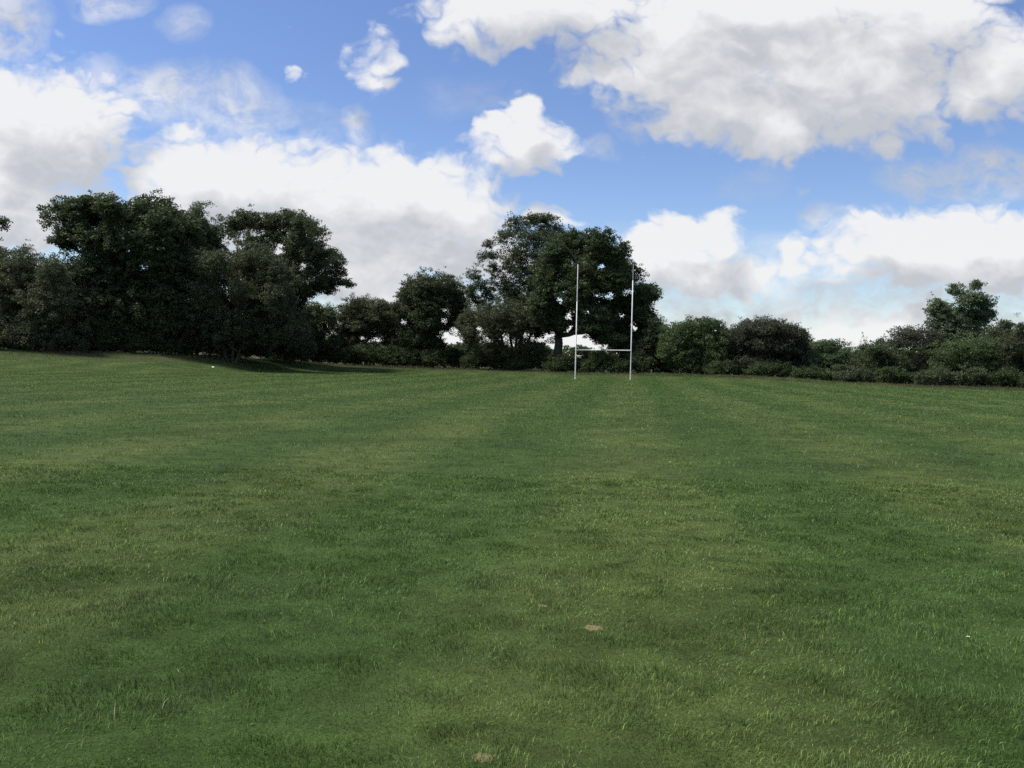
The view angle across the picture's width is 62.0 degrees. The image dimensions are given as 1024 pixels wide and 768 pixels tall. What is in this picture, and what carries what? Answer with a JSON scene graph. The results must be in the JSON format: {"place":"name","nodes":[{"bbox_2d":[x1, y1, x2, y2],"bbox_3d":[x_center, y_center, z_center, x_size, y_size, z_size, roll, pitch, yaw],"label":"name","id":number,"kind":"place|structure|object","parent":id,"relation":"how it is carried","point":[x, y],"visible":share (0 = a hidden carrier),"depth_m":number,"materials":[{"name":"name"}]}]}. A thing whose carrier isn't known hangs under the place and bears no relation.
{"place":"outdoors","nodes":[
{"label":"outdoors","id":0,"kind":"place"},
{"bbox_2d":[0,348,1023,767],"bbox_3d":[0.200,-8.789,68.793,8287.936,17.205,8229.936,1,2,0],"label":"ground","id":1,"kind":"structure","parent":0,"point":[774,688],"depth_m":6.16,"materials":[{"name":"green plant"}]},
{"bbox_2d":[0,215,12,256],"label":"oak tree","id":2,"kind":"object","parent":1,"relation":"on","point":[3,223],"visible":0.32,"depth_m":88.07,"materials":[{"name":"green plant"}]},
{"bbox_2d":[1,321,59,350],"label":"bramble bush","id":3,"kind":"object","parent":1,"relation":"on","point":[26,337],"visible":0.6,"depth_m":77.42,"materials":[{"name":"green plant"}]},
{"bbox_2d":[0,239,111,351],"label":"willow scrub","id":4,"kind":"object","parent":1,"relation":"on","point":[33,294],"visible":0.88,"depth_m":78.03,"materials":[{"name":"green plant"}]},
{"bbox_2d":[46,328,91,352],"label":"bramble bush","id":5,"kind":"object","parent":1,"relation":"on","point":[76,346],"visible":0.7,"depth_m":79.03,"materials":[{"name":"green plant"}]},
{"bbox_2d":[86,318,131,352],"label":"bramble bush","id":6,"kind":"object","parent":1,"relation":"on","point":[103,341],"visible":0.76,"depth_m":81.11,"materials":[{"name":"green plant"}]},
{"bbox_2d":[36,188,206,353],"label":"oak tree","id":7,"kind":"object","parent":1,"relation":"on","point":[160,238],"visible":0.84,"depth_m":82.36,"materials":[{"name":"green plant"}]},
{"bbox_2d":[118,328,183,353],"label":"bramble bush","id":8,"kind":"object","parent":1,"relation":"on","point":[168,346],"visible":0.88,"depth_m":82.28,"materials":[{"name":"green plant"}]},
{"bbox_2d":[171,333,234,357],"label":"bramble bush","id":9,"kind":"object","parent":1,"relation":"on","point":[192,347],"visible":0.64,"depth_m":85.42,"materials":[{"name":"green plant"}]},
{"bbox_2d":[187,200,229,354],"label":"ash tree","id":10,"kind":"object","parent":1,"relation":"on","point":[214,235],"visible":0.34,"depth_m":90.96,"materials":[{"name":"green plant"}]},
{"bbox_2d":[162,238,313,362],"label":"hawthorn scrub","id":11,"kind":"object","parent":1,"relation":"on","point":[268,290],"visible":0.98,"depth_m":83.85,"materials":[{"name":"green plant"}]},
{"bbox_2d":[215,339,274,360],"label":"bramble bush","id":12,"kind":"object","parent":1,"relation":"on","point":[256,351],"visible":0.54,"depth_m":90.09,"materials":[{"name":"green plant"}]},
{"bbox_2d":[202,312,299,359],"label":"hedge","id":13,"kind":"object","parent":1,"relation":"on","point":[248,356],"visible":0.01,"depth_m":101.88,"materials":[{"name":"green plant"}]},
{"bbox_2d":[252,296,319,362],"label":"hawthorn scrub","id":14,"kind":"object","parent":1,"relation":"on","point":[309,346],"visible":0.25,"depth_m":94.88,"materials":[{"name":"green plant"}]},
{"bbox_2d":[218,204,356,361],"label":"oak tree","id":15,"kind":"object","parent":1,"relation":"on","point":[314,254],"visible":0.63,"depth_m":95.48,"materials":[{"name":"green plant"}]},
{"bbox_2d":[302,301,343,362],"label":"hawthorn tree","id":16,"kind":"object","parent":1,"relation":"on","point":[323,318],"visible":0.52,"depth_m":107.66,"materials":[{"name":"green plant"}]},
{"bbox_2d":[296,348,350,363],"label":"bramble bush","id":17,"kind":"object","parent":1,"relation":"on","point":[335,357],"visible":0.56,"depth_m":108.66,"materials":[{"name":"green plant"}]},
{"bbox_2d":[326,293,398,365],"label":"hawthorn tree","id":18,"kind":"object","parent":1,"relation":"on","point":[367,318],"visible":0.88,"depth_m":111.93,"materials":[{"name":"green plant"}]},
{"bbox_2d":[336,339,393,365],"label":"hedge","id":19,"kind":"object","parent":1,"relation":"on","point":[375,344],"visible":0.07,"depth_m":123.10,"materials":[{"name":"green plant"}]},
{"bbox_2d":[340,340,392,365],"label":"bramble bush","id":20,"kind":"object","parent":1,"relation":"on","point":[360,354],"visible":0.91,"depth_m":109.58,"materials":[{"name":"green plant"}]},
{"bbox_2d":[379,341,429,366],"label":"bramble bush","id":21,"kind":"object","parent":1,"relation":"on","point":[399,357],"visible":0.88,"depth_m":109.79,"materials":[{"name":"green plant"}]},
{"bbox_2d":[378,343,455,366],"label":"hedge","id":22,"kind":"object","parent":1,"relation":"on","point":[423,351],"visible":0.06,"depth_m":121.82,"materials":[{"name":"green plant"}]},
{"bbox_2d":[386,266,479,366],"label":"oak tree","id":23,"kind":"object","parent":1,"relation":"on","point":[425,299],"visible":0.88,"depth_m":110.92,"materials":[{"name":"green plant"}]},
{"bbox_2d":[419,345,474,367],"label":"bramble bush","id":24,"kind":"object","parent":1,"relation":"on","point":[437,356],"visible":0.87,"depth_m":109.87,"materials":[{"name":"green plant"}]},
{"bbox_2d":[439,338,513,367],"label":"hedge","id":25,"kind":"object","parent":1,"relation":"on","point":[454,346],"visible":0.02,"depth_m":119.98,"materials":[{"name":"green plant"}]},
{"bbox_2d":[459,353,513,368],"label":"bramble bush","id":26,"kind":"object","parent":1,"relation":"on","point":[471,360],"visible":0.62,"depth_m":107.13,"materials":[{"name":"green plant"}]},
{"bbox_2d":[363,342,615,356],"bbox_3d":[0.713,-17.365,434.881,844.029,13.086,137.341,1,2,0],"label":"woodland","id":27,"kind":"object","parent":1,"relation":"on","point":[568,348],"visible":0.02,"depth_m":433.58,"materials":[{"name":"green plant"}]},
{"bbox_2d":[453,295,561,368],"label":"hawthorn scrub","id":28,"kind":"object","parent":1,"relation":"on","point":[495,323],"visible":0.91,"depth_m":103.88,"materials":[{"name":"green plant"}]},
{"bbox_2d":[462,209,567,368],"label":"ash tree","id":29,"kind":"object","parent":1,"relation":"on","point":[537,240],"visible":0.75,"depth_m":109.30,"materials":[{"name":"green plant"}]},
{"bbox_2d":[489,347,553,369],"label":"hedge","id":30,"kind":"object","parent":1,"relation":"on","point":[547,357],"visible":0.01,"depth_m":115.41,"materials":[{"name":"green plant"}]},
{"bbox_2d":[503,351,553,371],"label":"bramble bush","id":31,"kind":"object","parent":1,"relation":"on","point":[517,363],"visible":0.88,"depth_m":103.45,"materials":[{"name":"green plant"}]},
{"bbox_2d":[541,349,586,372],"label":"bramble bush","id":32,"kind":"object","parent":1,"relation":"on","point":[566,363],"visible":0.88,"depth_m":100.28,"materials":[{"name":"green plant"}]},
{"bbox_2d":[518,224,667,371],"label":"oak tree","id":33,"kind":"object","parent":1,"relation":"on","point":[603,321],"visible":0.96,"depth_m":100.12,"materials":[{"name":"green plant"}]},
{"bbox_2d":[577,343,624,373],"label":"bramble bush","id":34,"kind":"object","parent":1,"relation":"on","point":[597,362],"visible":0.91,"depth_m":98.25,"materials":[{"name":"green plant"}]},
{"bbox_2d":[574,264,633,379],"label":"rugby goal","id":35,"kind":"object","parent":1,"relation":"on","point":[603,350],"visible":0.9,"depth_m":83.37,"materials":[{"name":"white paint"}]},
{"bbox_2d":[578,349,634,372],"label":"hedge","id":36,"kind":"object","parent":1,"relation":"on","point":[588,356],"visible":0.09,"depth_m":110.33,"materials":[{"name":"green plant"}]},
{"bbox_2d":[611,344,655,373],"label":"bramble bush","id":37,"kind":"object","parent":1,"relation":"on","point":[636,365],"visible":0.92,"depth_m":96.73,"materials":[{"name":"green plant"}]},
{"bbox_2d":[613,349,683,373],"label":"hedge","id":38,"kind":"object","parent":1,"relation":"on","point":[668,370],"visible":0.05,"depth_m":103.11,"materials":[{"name":"green plant"}]},
{"bbox_2d":[628,314,672,372],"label":"thorn bush","id":39,"kind":"object","parent":1,"relation":"on","point":[650,339],"visible":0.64,"depth_m":97.15,"materials":[{"name":"green plant"}]},
{"bbox_2d":[654,314,732,373],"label":"hawthorn bush","id":40,"kind":"object","parent":1,"relation":"on","point":[696,337],"visible":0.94,"depth_m":93.46,"materials":[{"name":"green plant"}]},
{"bbox_2d":[677,328,749,375],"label":"hedge","id":41,"kind":"object","parent":1,"relation":"on","point":[730,356],"visible":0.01,"depth_m":99.68,"materials":[{"name":"green plant"}]},
{"bbox_2d":[690,354,746,375],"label":"bramble bush","id":42,"kind":"object","parent":1,"relation":"on","point":[722,366],"visible":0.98,"depth_m":91.96,"materials":[{"name":"green plant"}]},
{"bbox_2d":[742,352,796,376],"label":"bramble bush","id":43,"kind":"object","parent":1,"relation":"on","point":[767,367],"visible":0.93,"depth_m":91.17,"materials":[{"name":"green plant"}]},
{"bbox_2d":[725,314,814,376],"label":"hawthorn bush","id":44,"kind":"object","parent":1,"relation":"on","point":[768,336],"visible":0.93,"depth_m":92.91,"materials":[{"name":"green plant"}]},
{"bbox_2d":[733,336,814,377],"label":"hedge","id":45,"kind":"object","parent":1,"relation":"on","point":[788,358],"visible":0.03,"depth_m":99.59,"materials":[{"name":"green plant"}]},
{"bbox_2d":[789,358,835,380],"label":"bramble bush","id":46,"kind":"object","parent":1,"relation":"on","point":[806,372],"visible":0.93,"depth_m":90.43,"materials":[{"name":"green plant"}]},
{"bbox_2d":[799,338,860,380],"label":"sallow bush","id":47,"kind":"object","parent":1,"relation":"on","point":[827,353],"visible":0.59,"depth_m":92.71,"materials":[{"name":"green plant"}]},
{"bbox_2d":[823,342,856,381],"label":"hedge","id":48,"kind":"object","parent":1,"relation":"on","point":[850,351],"visible":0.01,"depth_m":98.64,"materials":[{"name":"green plant"}]},
{"bbox_2d":[828,355,878,382],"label":"bramble bush","id":49,"kind":"object","parent":1,"relation":"on","point":[848,375],"visible":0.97,"depth_m":89.27,"materials":[{"name":"green plant"}]},
{"bbox_2d":[846,332,914,382],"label":"blackthorn bush","id":50,"kind":"object","parent":1,"relation":"on","point":[879,353],"visible":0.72,"depth_m":90.75,"materials":[{"name":"green plant"}]},
{"bbox_2d":[866,360,920,384],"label":"bramble bush","id":51,"kind":"object","parent":1,"relation":"on","point":[887,374],"visible":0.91,"depth_m":88.76,"materials":[{"name":"green plant"}]},
{"bbox_2d":[869,339,922,383],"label":"hedge","id":52,"kind":"object","parent":1,"relation":"on","point":[905,351],"visible":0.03,"depth_m":98.33,"materials":[{"name":"green plant"}]},
{"bbox_2d":[876,318,947,384],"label":"hawthorn bush","id":53,"kind":"object","parent":1,"relation":"on","point":[912,338],"visible":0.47,"depth_m":92.48,"materials":[{"name":"green plant"}]},
{"bbox_2d":[911,363,955,385],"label":"bramble bush","id":54,"kind":"object","parent":1,"relation":"on","point":[938,374],"visible":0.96,"depth_m":87.25,"materials":[{"name":"green plant"}]},
{"bbox_2d":[921,279,999,385],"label":"ash tree","id":55,"kind":"object","parent":1,"relation":"on","point":[978,314],"visible":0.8,"depth_m":96.24,"materials":[{"name":"green plant"}]},
{"bbox_2d":[923,333,1008,386],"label":"thorn bush","id":56,"kind":"object","parent":1,"relation":"on","point":[958,354],"visible":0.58,"depth_m":88.32,"materials":[{"name":"green plant"}]},
{"bbox_2d":[944,361,995,386],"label":"bramble bush","id":57,"kind":"object","parent":1,"relation":"on","point":[974,377],"visible":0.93,"depth_m":86.36,"materials":[{"name":"green plant"}]},
{"bbox_2d":[969,314,1023,387],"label":"hedge","id":58,"kind":"object","parent":1,"relation":"on","point":[971,331],"visible":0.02,"depth_m":94.16,"materials":[{"name":"green plant"}]},
{"bbox_2d":[972,319,1023,387],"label":"thorn bush","id":59,"kind":"object","parent":1,"relation":"on","point":[1013,342],"visible":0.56,"depth_m":88.06,"materials":[{"name":"green plant"}]},
{"bbox_2d":[984,359,1023,387],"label":"bramble bush","id":60,"kind":"object","parent":1,"relation":"on","point":[1005,377],"visible":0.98,"depth_m":85.80,"materials":[{"name":"green plant"}]},
{"bbox_2d":[0,347,1023,391],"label":"rough grass","id":61,"kind":"structure","parent":0,"point":[531,371],"depth_m":85.97,"materials":[{"name":"green plant"}]},
{"bbox_2d":[0,0,1023,355],"label":"sky","id":62,"kind":"structure","parent":0,"point":[830,167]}
]}

